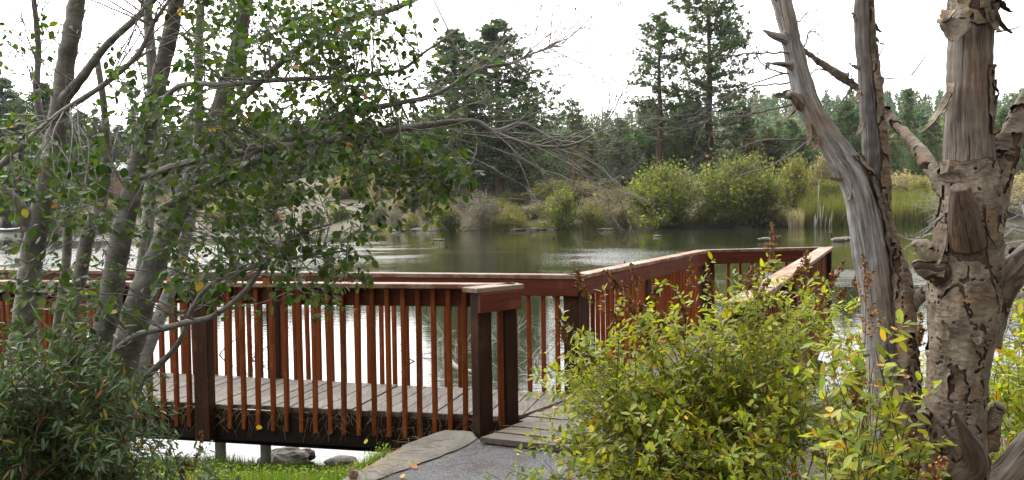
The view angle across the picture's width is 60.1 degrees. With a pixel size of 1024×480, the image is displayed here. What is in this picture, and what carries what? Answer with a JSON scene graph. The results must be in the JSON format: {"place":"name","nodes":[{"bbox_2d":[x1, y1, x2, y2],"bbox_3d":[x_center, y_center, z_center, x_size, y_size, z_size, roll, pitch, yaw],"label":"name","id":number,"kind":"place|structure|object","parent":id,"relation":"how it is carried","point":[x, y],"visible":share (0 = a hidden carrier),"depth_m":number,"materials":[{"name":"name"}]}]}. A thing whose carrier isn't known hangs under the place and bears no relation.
{"place":"outdoors","nodes":[
{"label":"outdoors","id":0,"kind":"place"},
{"bbox_2d":[380,439,633,479],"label":"path","id":1,"kind":"structure","parent":0,"point":[432,471],"depth_m":5.73,"materials":[{"name":"concrete"}]},
{"bbox_2d":[151,395,570,479],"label":"pine needles","id":2,"kind":"object","parent":1,"relation":"on","point":[383,455],"visible":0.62,"depth_m":6.38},
{"bbox_2d":[0,225,1023,464],"bbox_3d":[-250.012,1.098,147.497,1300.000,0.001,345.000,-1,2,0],"label":"lake water","id":3,"kind":"structure","parent":0,"point":[515,251],"depth_m":41.55,"materials":[{"name":"black liquid"}]},
{"bbox_2d":[218,321,303,358],"bbox_3d":[-4.381,1.740,15.368,1.740,0.823,1.382,-1,2,0],"label":"dead branch","id":4,"kind":"object","parent":3,"relation":"in","point":[252,343],"visible":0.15,"depth_m":15.34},
{"bbox_2d":[391,314,470,373],"bbox_3d":[-1.268,1.868,13.848,1.750,1.321,3.591,-1,2,0],"label":"dead branch","id":5,"kind":"object","parent":3,"relation":"in","point":[454,365],"visible":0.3,"depth_m":14.67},
{"bbox_2d":[453,303,563,371],"bbox_3d":[0.188,1.571,13.884,2.340,1.111,1.218,-1,2,0],"label":"dead branch","id":6,"kind":"object","parent":3,"relation":"in","point":[535,359],"visible":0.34,"depth_m":13.95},
{"bbox_2d":[814,181,831,226],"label":"dead poles","id":7,"kind":"object","parent":3,"relation":"in","point":[815,221],"visible":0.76,"depth_m":97.26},
{"bbox_2d":[0,115,1023,479],"bbox_3d":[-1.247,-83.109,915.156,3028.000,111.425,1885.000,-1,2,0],"label":"ground","id":8,"kind":"structure","parent":0,"point":[1014,217],"depth_m":115.25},
{"bbox_2d":[0,89,41,207],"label":"pine tree","id":9,"kind":"object","parent":8,"relation":"on","point":[16,139],"visible":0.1,"depth_m":188.20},
{"bbox_2d":[0,76,81,227],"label":"pine tree","id":10,"kind":"object","parent":8,"relation":"on","point":[6,83],"visible":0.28,"depth_m":188.34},
{"bbox_2d":[0,82,95,207],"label":"pine tree","id":11,"kind":"object","parent":8,"relation":"on","point":[45,102],"visible":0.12,"depth_m":193.68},
{"bbox_2d":[64,118,101,202],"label":"pine tree","id":12,"kind":"object","parent":8,"relation":"on","point":[75,134],"visible":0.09,"depth_m":203.43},
{"bbox_2d":[71,127,96,204],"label":"pine tree","id":13,"kind":"object","parent":8,"relation":"on","point":[90,137],"visible":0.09,"depth_m":209.11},
{"bbox_2d":[94,158,128,201],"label":"cabin","id":14,"kind":"object","parent":8,"relation":"on","point":[117,186],"visible":0.17,"depth_m":201.67,"materials":[{"name":"paint"}]},
{"bbox_2d":[100,124,128,157],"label":"pine tree","id":15,"kind":"object","parent":8,"relation":"on","point":[119,133],"visible":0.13,"depth_m":232.81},
{"bbox_2d":[110,134,129,162],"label":"pine tree","id":16,"kind":"object","parent":8,"relation":"on","point":[112,137],"visible":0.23,"depth_m":214.47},
{"bbox_2d":[0,278,240,479],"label":"dark bush","id":17,"kind":"object","parent":8,"relation":"on","point":[67,445],"visible":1,"depth_m":3.73,"materials":[{"name":"green plant"}]},
{"bbox_2d":[142,140,171,195],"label":"pine tree","id":18,"kind":"object","parent":8,"relation":"on","point":[167,186],"visible":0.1,"depth_m":214.45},
{"bbox_2d":[94,0,226,275],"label":"slender tree","id":19,"kind":"object","parent":8,"relation":"on","point":[141,252],"visible":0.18,"depth_m":6.13,"materials":[{"name":"grey wood"}]},
{"bbox_2d":[167,127,192,181],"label":"pine tree","id":20,"kind":"object","parent":8,"relation":"on","point":[190,144],"visible":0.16,"depth_m":228.34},
{"bbox_2d":[121,419,252,479],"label":"bush","id":21,"kind":"object","parent":8,"relation":"on","point":[181,464],"visible":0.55,"depth_m":4.50,"materials":[{"name":"green plant"}]},
{"bbox_2d":[118,0,287,450],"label":"slender tree","id":22,"kind":"object","parent":8,"relation":"on","point":[149,347],"visible":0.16,"depth_m":6.01,"materials":[{"name":"grey wood"}]},
{"bbox_2d":[199,192,259,223],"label":"willow shrub","id":23,"kind":"object","parent":8,"relation":"on","point":[221,213],"visible":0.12,"depth_m":141.96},
{"bbox_2d":[128,441,393,479],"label":"grass","id":24,"kind":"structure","parent":8,"relation":"on","point":[288,471],"depth_m":6.51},
{"bbox_2d":[244,182,309,205],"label":"willow shrub","id":25,"kind":"object","parent":8,"relation":"on","point":[283,201],"visible":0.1,"depth_m":156.04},
{"bbox_2d":[257,447,309,465],"bbox_3d":[-2.264,2.171,8.761,0.532,0.221,0.397,-1,2,0],"label":"bank rock","id":26,"kind":"object","parent":8,"relation":"on","point":[288,454],"visible":0.45,"depth_m":8.67,"materials":[{"name":"stone"}]},
{"bbox_2d":[279,148,317,178],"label":"pine tree","id":27,"kind":"object","parent":8,"relation":"on","point":[299,164],"visible":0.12,"depth_m":229.01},
{"bbox_2d":[326,123,349,180],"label":"conifer","id":28,"kind":"object","parent":8,"relation":"on","point":[335,170],"visible":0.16,"depth_m":166.39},
{"bbox_2d":[323,207,354,219],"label":"willow shrub","id":29,"kind":"object","parent":8,"relation":"on","point":[345,214],"visible":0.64,"depth_m":122.17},
{"bbox_2d":[324,455,357,465],"bbox_3d":[-1.670,2.165,8.647,0.346,0.094,0.242,-1,2,0],"label":"bank rock","id":30,"kind":"object","parent":8,"relation":"on","point":[336,458],"visible":0.46,"depth_m":8.61,"materials":[{"name":"stone"}]},
{"bbox_2d":[318,174,369,199],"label":"sagebrush","id":31,"kind":"object","parent":8,"relation":"on","point":[344,194],"visible":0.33,"depth_m":151.36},
{"bbox_2d":[344,152,372,198],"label":"willow shrub","id":32,"kind":"object","parent":8,"relation":"on","point":[354,180],"visible":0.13,"depth_m":148.75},
{"bbox_2d":[0,0,722,433],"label":"alder tree","id":33,"kind":"object","parent":8,"relation":"on","point":[194,182],"visible":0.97,"depth_m":4.23,"materials":[{"name":"green plant"}]},
{"bbox_2d":[366,186,391,204],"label":"sagebrush","id":34,"kind":"object","parent":8,"relation":"on","point":[379,194],"visible":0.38,"depth_m":131.05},
{"bbox_2d":[371,202,393,221],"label":"bare shrub","id":35,"kind":"object","parent":8,"relation":"on","point":[382,211],"visible":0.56,"depth_m":114.50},
{"bbox_2d":[386,207,404,227],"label":"bare shrub","id":36,"kind":"object","parent":8,"relation":"on","point":[392,219],"visible":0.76,"depth_m":111.20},
{"bbox_2d":[384,194,409,211],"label":"dry shrub","id":37,"kind":"object","parent":8,"relation":"on","point":[396,203],"visible":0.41,"depth_m":119.95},
{"bbox_2d":[342,430,477,479],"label":"concrete edging","id":38,"kind":"object","parent":8,"relation":"on","point":[414,456],"visible":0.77,"depth_m":6.02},
{"bbox_2d":[402,212,420,229],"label":"olive shrub","id":39,"kind":"object","parent":8,"relation":"on","point":[411,224],"visible":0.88,"depth_m":109.99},
{"bbox_2d":[3,327,822,465],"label":"boardwalk","id":40,"kind":"structure","parent":8,"relation":"on","point":[265,438],"depth_m":7.34,"materials":[{"name":"grey wood"}]},
{"bbox_2d":[0,280,518,440],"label":"wooden railing","id":41,"kind":"object","parent":40,"relation":"attached to","point":[418,295],"visible":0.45,"depth_m":7.18,"materials":[{"name":"wood"}]},
{"bbox_2d":[0,269,587,393],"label":"wooden railing","id":42,"kind":"object","parent":40,"relation":"attached to","point":[544,285],"visible":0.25,"depth_m":8.16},
{"bbox_2d":[462,283,523,438],"bbox_3d":[-0.129,0.915,6.651,0.479,1.150,0.173,-3,3,-44],"label":"wooden railing","id":43,"kind":"object","parent":40,"relation":"attached to","point":[503,301],"visible":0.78,"depth_m":6.56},
{"bbox_2d":[568,250,707,382],"bbox_3d":[1.523,0.873,9.597,0.152,1.320,4.510,0,2,26],"label":"wooden railing","id":44,"kind":"object","parent":40,"relation":"attached to","point":[673,269],"visible":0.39,"depth_m":9.13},
{"bbox_2d":[704,247,818,327],"bbox_3d":[3.341,0.770,11.762,1.822,1.320,0.150,-1,2,-11],"label":"wooden railing","id":45,"kind":"object","parent":40,"relation":"attached to","point":[755,255],"visible":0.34,"depth_m":11.64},
{"bbox_2d":[726,247,833,445],"bbox_3d":[2.812,0.887,8.632,0.170,1.320,7.264,0,2,23],"label":"wooden railing","id":46,"kind":"object","parent":40,"relation":"attached to","point":[821,260],"visible":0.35,"depth_m":8.72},
{"bbox_2d":[429,204,462,230],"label":"willow shrub","id":47,"kind":"object","parent":8,"relation":"on","point":[448,224],"visible":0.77,"depth_m":108.16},
{"bbox_2d":[445,203,465,228],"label":"sagebrush","id":48,"kind":"object","parent":8,"relation":"on","point":[456,209],"visible":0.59,"depth_m":108.64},
{"bbox_2d":[388,27,530,190],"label":"pine tree","id":49,"kind":"object","parent":8,"relation":"on","point":[449,47],"visible":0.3,"depth_m":123.66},
{"bbox_2d":[451,197,471,213],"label":"bare shrub","id":50,"kind":"object","parent":8,"relation":"on","point":[462,206],"visible":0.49,"depth_m":115.55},
{"bbox_2d":[453,186,484,200],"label":"olive shrub","id":51,"kind":"object","parent":8,"relation":"on","point":[467,192],"visible":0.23,"depth_m":120.66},
{"bbox_2d":[450,181,491,199],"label":"bare shrub","id":52,"kind":"object","parent":8,"relation":"on","point":[464,188],"visible":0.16,"depth_m":123.66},
{"bbox_2d":[457,189,503,230],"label":"bare shrub","id":53,"kind":"object","parent":8,"relation":"on","point":[480,221],"visible":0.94,"depth_m":106.11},
{"bbox_2d":[466,146,522,194],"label":"pine tree","id":54,"kind":"object","parent":8,"relation":"on","point":[490,188],"visible":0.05,"depth_m":134.01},
{"bbox_2d":[488,197,518,213],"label":"olive shrub","id":55,"kind":"object","parent":8,"relation":"on","point":[502,203],"visible":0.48,"depth_m":112.76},
{"bbox_2d":[415,17,593,196],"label":"pine tree","id":56,"kind":"object","parent":8,"relation":"on","point":[519,87],"visible":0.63,"depth_m":121.06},
{"bbox_2d":[488,188,525,204],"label":"olive shrub","id":57,"kind":"object","parent":8,"relation":"on","point":[505,194],"visible":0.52,"depth_m":119.22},
{"bbox_2d":[495,203,530,229],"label":"olive shrub","id":58,"kind":"object","parent":8,"relation":"on","point":[513,216],"visible":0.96,"depth_m":105.38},
{"bbox_2d":[481,443,563,479],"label":"sprig bush","id":59,"kind":"object","parent":8,"relation":"on","point":[523,470],"visible":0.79,"depth_m":4.56,"materials":[{"name":"green plant"}]},
{"bbox_2d":[494,111,556,189],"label":"pine tree","id":60,"kind":"object","parent":8,"relation":"on","point":[538,174],"visible":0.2,"depth_m":130.80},
{"bbox_2d":[519,200,552,217],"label":"sagebrush","id":61,"kind":"object","parent":8,"relation":"on","point":[534,207],"visible":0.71,"depth_m":109.68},
{"bbox_2d":[521,178,591,204],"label":"olive shrub","id":62,"kind":"object","parent":8,"relation":"on","point":[545,192],"visible":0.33,"depth_m":115.68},
{"bbox_2d":[533,134,579,183],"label":"conifer","id":63,"kind":"object","parent":8,"relation":"on","point":[554,166],"visible":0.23,"depth_m":143.99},
{"bbox_2d":[532,184,582,229],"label":"willow shrub","id":64,"kind":"object","parent":8,"relation":"on","point":[568,209],"visible":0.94,"depth_m":102.59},
{"bbox_2d":[536,179,596,201],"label":"bare shrub","id":65,"kind":"object","parent":8,"relation":"on","point":[576,184],"visible":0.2,"depth_m":115.45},
{"bbox_2d":[542,121,594,177],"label":"conifer","id":66,"kind":"object","parent":8,"relation":"on","point":[576,126],"visible":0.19,"depth_m":196.62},
{"bbox_2d":[561,145,579,180],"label":"conifer","id":67,"kind":"object","parent":8,"relation":"on","point":[570,169],"visible":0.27,"depth_m":140.48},
{"bbox_2d":[123,88,1022,189],"bbox_3d":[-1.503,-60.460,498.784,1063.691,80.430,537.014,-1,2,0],"label":"hill forest","id":68,"kind":"object","parent":8,"relation":"on","point":[927,112],"visible":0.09,"depth_m":481.68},
{"bbox_2d":[558,96,588,205],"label":"pine tree","id":69,"kind":"object","parent":8,"relation":"on","point":[572,102],"visible":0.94,"depth_m":115.33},
{"bbox_2d":[369,198,797,230],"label":"shore grass","id":70,"kind":"structure","parent":8,"relation":"on","point":[496,225],"depth_m":104.34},
{"bbox_2d":[575,143,602,182],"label":"conifer","id":71,"kind":"object","parent":8,"relation":"on","point":[591,152],"visible":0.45,"depth_m":127.62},
{"bbox_2d":[576,200,607,228],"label":"olive shrub","id":72,"kind":"object","parent":8,"relation":"on","point":[593,218],"visible":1,"depth_m":102.17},
{"bbox_2d":[573,197,611,216],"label":"bare shrub","id":73,"kind":"object","parent":8,"relation":"on","point":[602,202],"visible":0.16,"depth_m":106.59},
{"bbox_2d":[578,137,610,181],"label":"conifer","id":74,"kind":"object","parent":8,"relation":"on","point":[594,143],"visible":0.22,"depth_m":140.32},
{"bbox_2d":[572,177,621,201],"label":"sagebrush","id":75,"kind":"object","parent":8,"relation":"on","point":[589,187],"visible":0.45,"depth_m":115.88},
{"bbox_2d":[594,130,617,181],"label":"conifer","id":76,"kind":"object","parent":8,"relation":"on","point":[600,135],"visible":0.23,"depth_m":160.62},
{"bbox_2d":[580,186,634,209],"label":"sagebrush","id":77,"kind":"object","parent":8,"relation":"on","point":[601,194],"visible":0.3,"depth_m":108.57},
{"bbox_2d":[605,117,633,179],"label":"conifer","id":78,"kind":"object","parent":8,"relation":"on","point":[614,134],"visible":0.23,"depth_m":215.28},
{"bbox_2d":[601,198,639,227],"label":"sagebrush","id":79,"kind":"object","parent":8,"relation":"on","point":[618,217],"visible":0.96,"depth_m":100.85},
{"bbox_2d":[592,135,656,188],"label":"juniper tree","id":80,"kind":"object","parent":8,"relation":"on","point":[614,164],"visible":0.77,"depth_m":117.00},
{"bbox_2d":[602,99,687,184],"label":"pine tree","id":81,"kind":"object","parent":8,"relation":"on","point":[647,148],"visible":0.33,"depth_m":128.40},
{"bbox_2d":[619,9,694,170],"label":"pine tree","id":82,"kind":"object","parent":8,"relation":"on","point":[661,31],"visible":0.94,"depth_m":120.72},
{"bbox_2d":[621,154,709,228],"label":"willow shrub","id":83,"kind":"object","parent":8,"relation":"on","point":[671,210],"visible":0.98,"depth_m":98.69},
{"bbox_2d":[519,379,830,479],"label":"bush","id":84,"kind":"object","parent":8,"relation":"on","point":[759,451],"visible":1,"depth_m":4.03,"materials":[{"name":"green plant"}]},
{"bbox_2d":[642,107,726,190],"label":"pine tree","id":85,"kind":"object","parent":8,"relation":"on","point":[688,144],"visible":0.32,"depth_m":126.03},
{"bbox_2d":[516,222,856,479],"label":"spirea bush","id":86,"kind":"object","parent":8,"relation":"on","point":[691,390],"visible":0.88,"depth_m":4.48,"materials":[{"name":"green plant"}]},
{"bbox_2d":[681,196,729,225],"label":"willow shrub","id":87,"kind":"object","parent":8,"relation":"on","point":[705,216],"visible":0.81,"depth_m":99.65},
{"bbox_2d":[652,0,770,197],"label":"pine tree","id":88,"kind":"object","parent":8,"relation":"on","point":[723,38],"visible":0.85,"depth_m":122.33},
{"bbox_2d":[680,144,798,226],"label":"willow shrub","id":89,"kind":"object","parent":8,"relation":"on","point":[757,192],"visible":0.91,"depth_m":98.62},
{"bbox_2d":[721,106,764,178],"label":"conifer","id":90,"kind":"object","parent":8,"relation":"on","point":[747,139],"visible":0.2,"depth_m":124.96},
{"bbox_2d":[756,127,783,169],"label":"conifer","id":91,"kind":"object","parent":8,"relation":"on","point":[769,130],"visible":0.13,"depth_m":142.34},
{"bbox_2d":[750,134,790,178],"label":"conifer","id":92,"kind":"object","parent":8,"relation":"on","point":[770,150],"visible":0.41,"depth_m":118.83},
{"bbox_2d":[773,120,784,142],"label":"conifer","id":93,"kind":"object","parent":8,"relation":"on","point":[778,123],"visible":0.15,"depth_m":204.24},
{"bbox_2d":[764,204,796,226],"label":"dry shrub","id":94,"kind":"object","parent":8,"relation":"on","point":[778,222],"visible":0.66,"depth_m":100.14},
{"bbox_2d":[644,0,939,479],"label":"dead tree","id":95,"kind":"object","parent":8,"relation":"on","point":[863,181],"visible":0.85,"depth_m":3.25,"materials":[{"name":"wood"}]},
{"bbox_2d":[776,119,812,170],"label":"conifer","id":96,"kind":"object","parent":8,"relation":"on","point":[792,131],"visible":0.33,"depth_m":179.56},
{"bbox_2d":[776,149,814,212],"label":"olive shrub","id":97,"kind":"object","parent":8,"relation":"on","point":[798,182],"visible":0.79,"depth_m":104.96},
{"bbox_2d":[786,133,824,174],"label":"conifer","id":98,"kind":"object","parent":8,"relation":"on","point":[806,154],"visible":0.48,"depth_m":141.01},
{"bbox_2d":[806,151,836,192],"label":"dry shrub","id":99,"kind":"object","parent":8,"relation":"on","point":[822,170],"visible":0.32,"depth_m":112.99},
{"bbox_2d":[809,174,840,198],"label":"willow shrub","id":100,"kind":"object","parent":8,"relation":"on","point":[826,186],"visible":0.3,"depth_m":106.25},
{"bbox_2d":[802,385,850,414],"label":"rock","id":101,"kind":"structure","parent":8,"relation":"on","point":[819,402],"depth_m":7.37,"materials":[{"name":"stone"}]},
{"bbox_2d":[812,100,861,168],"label":"pine tree","id":102,"kind":"object","parent":8,"relation":"on","point":[846,110],"visible":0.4,"depth_m":148.34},
{"bbox_2d":[794,277,927,479],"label":"spirea bush","id":103,"kind":"object","parent":8,"relation":"on","point":[858,338],"visible":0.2,"depth_m":4.77,"materials":[{"name":"green plant"}]},
{"bbox_2d":[785,186,938,227],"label":"reeds","id":104,"kind":"object","parent":8,"relation":"on","point":[904,214],"visible":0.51,"depth_m":99.06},
{"bbox_2d":[714,0,1023,479],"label":"dead tree","id":105,"kind":"object","parent":8,"relation":"on","point":[968,272],"visible":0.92,"depth_m":2.93,"materials":[{"name":"wood"}]},
{"bbox_2d":[793,253,957,479],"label":"spirea bush","id":106,"kind":"object","parent":8,"relation":"on","point":[881,462],"visible":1,"depth_m":2.71,"materials":[{"name":"green plant"}]},
{"bbox_2d":[772,371,1023,479],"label":"ground cover","id":107,"kind":"object","parent":8,"relation":"on","point":[827,386],"visible":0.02,"depth_m":6.75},
{"bbox_2d":[889,140,908,175],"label":"conifer","id":108,"kind":"object","parent":8,"relation":"on","point":[893,150],"visible":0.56,"depth_m":139.76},
{"bbox_2d":[888,134,913,174],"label":"pine tree","id":109,"kind":"object","parent":8,"relation":"on","point":[897,147],"visible":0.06,"depth_m":158.23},
{"bbox_2d":[890,88,921,172],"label":"pine tree","id":110,"kind":"object","parent":8,"relation":"on","point":[907,109],"visible":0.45,"depth_m":163.51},
{"bbox_2d":[891,168,934,193],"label":"dry shrub","id":111,"kind":"object","parent":8,"relation":"on","point":[900,178],"visible":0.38,"depth_m":110.80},
{"bbox_2d":[901,174,932,194],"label":"olive shrub","id":112,"kind":"object","parent":8,"relation":"on","point":[922,181],"visible":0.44,"depth_m":107.20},
{"bbox_2d":[895,130,942,174],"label":"pine tree","id":113,"kind":"object","parent":8,"relation":"on","point":[928,136],"visible":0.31,"depth_m":148.95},
{"bbox_2d":[899,138,942,177],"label":"conifer","id":114,"kind":"object","parent":8,"relation":"on","point":[919,170],"visible":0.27,"depth_m":142.87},
{"bbox_2d":[919,120,943,155],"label":"conifer","id":115,"kind":"object","parent":8,"relation":"on","point":[933,127],"visible":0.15,"depth_m":177.77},
{"bbox_2d":[898,173,1023,388],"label":"bare bush","id":116,"kind":"object","parent":8,"relation":"on","point":[1018,294],"visible":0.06,"depth_m":8.06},
{"bbox_2d":[987,289,1023,462],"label":"spirea bush","id":117,"kind":"object","parent":8,"relation":"on","point":[1008,395],"visible":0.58,"depth_m":3.80,"materials":[{"name":"green plant"}]},
{"bbox_2d":[996,108,1023,174],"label":"pine tree","id":118,"kind":"object","parent":8,"relation":"on","point":[1002,116],"visible":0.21,"depth_m":139.34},
{"bbox_2d":[1008,190,1023,212],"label":"bare shrub","id":119,"kind":"object","parent":8,"relation":"on","point":[1013,201],"visible":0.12,"depth_m":97.33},
{"bbox_2d":[0,0,1023,133],"label":"sky","id":120,"kind":"structure","parent":0,"point":[906,26],"materials":[{"name":"white"}]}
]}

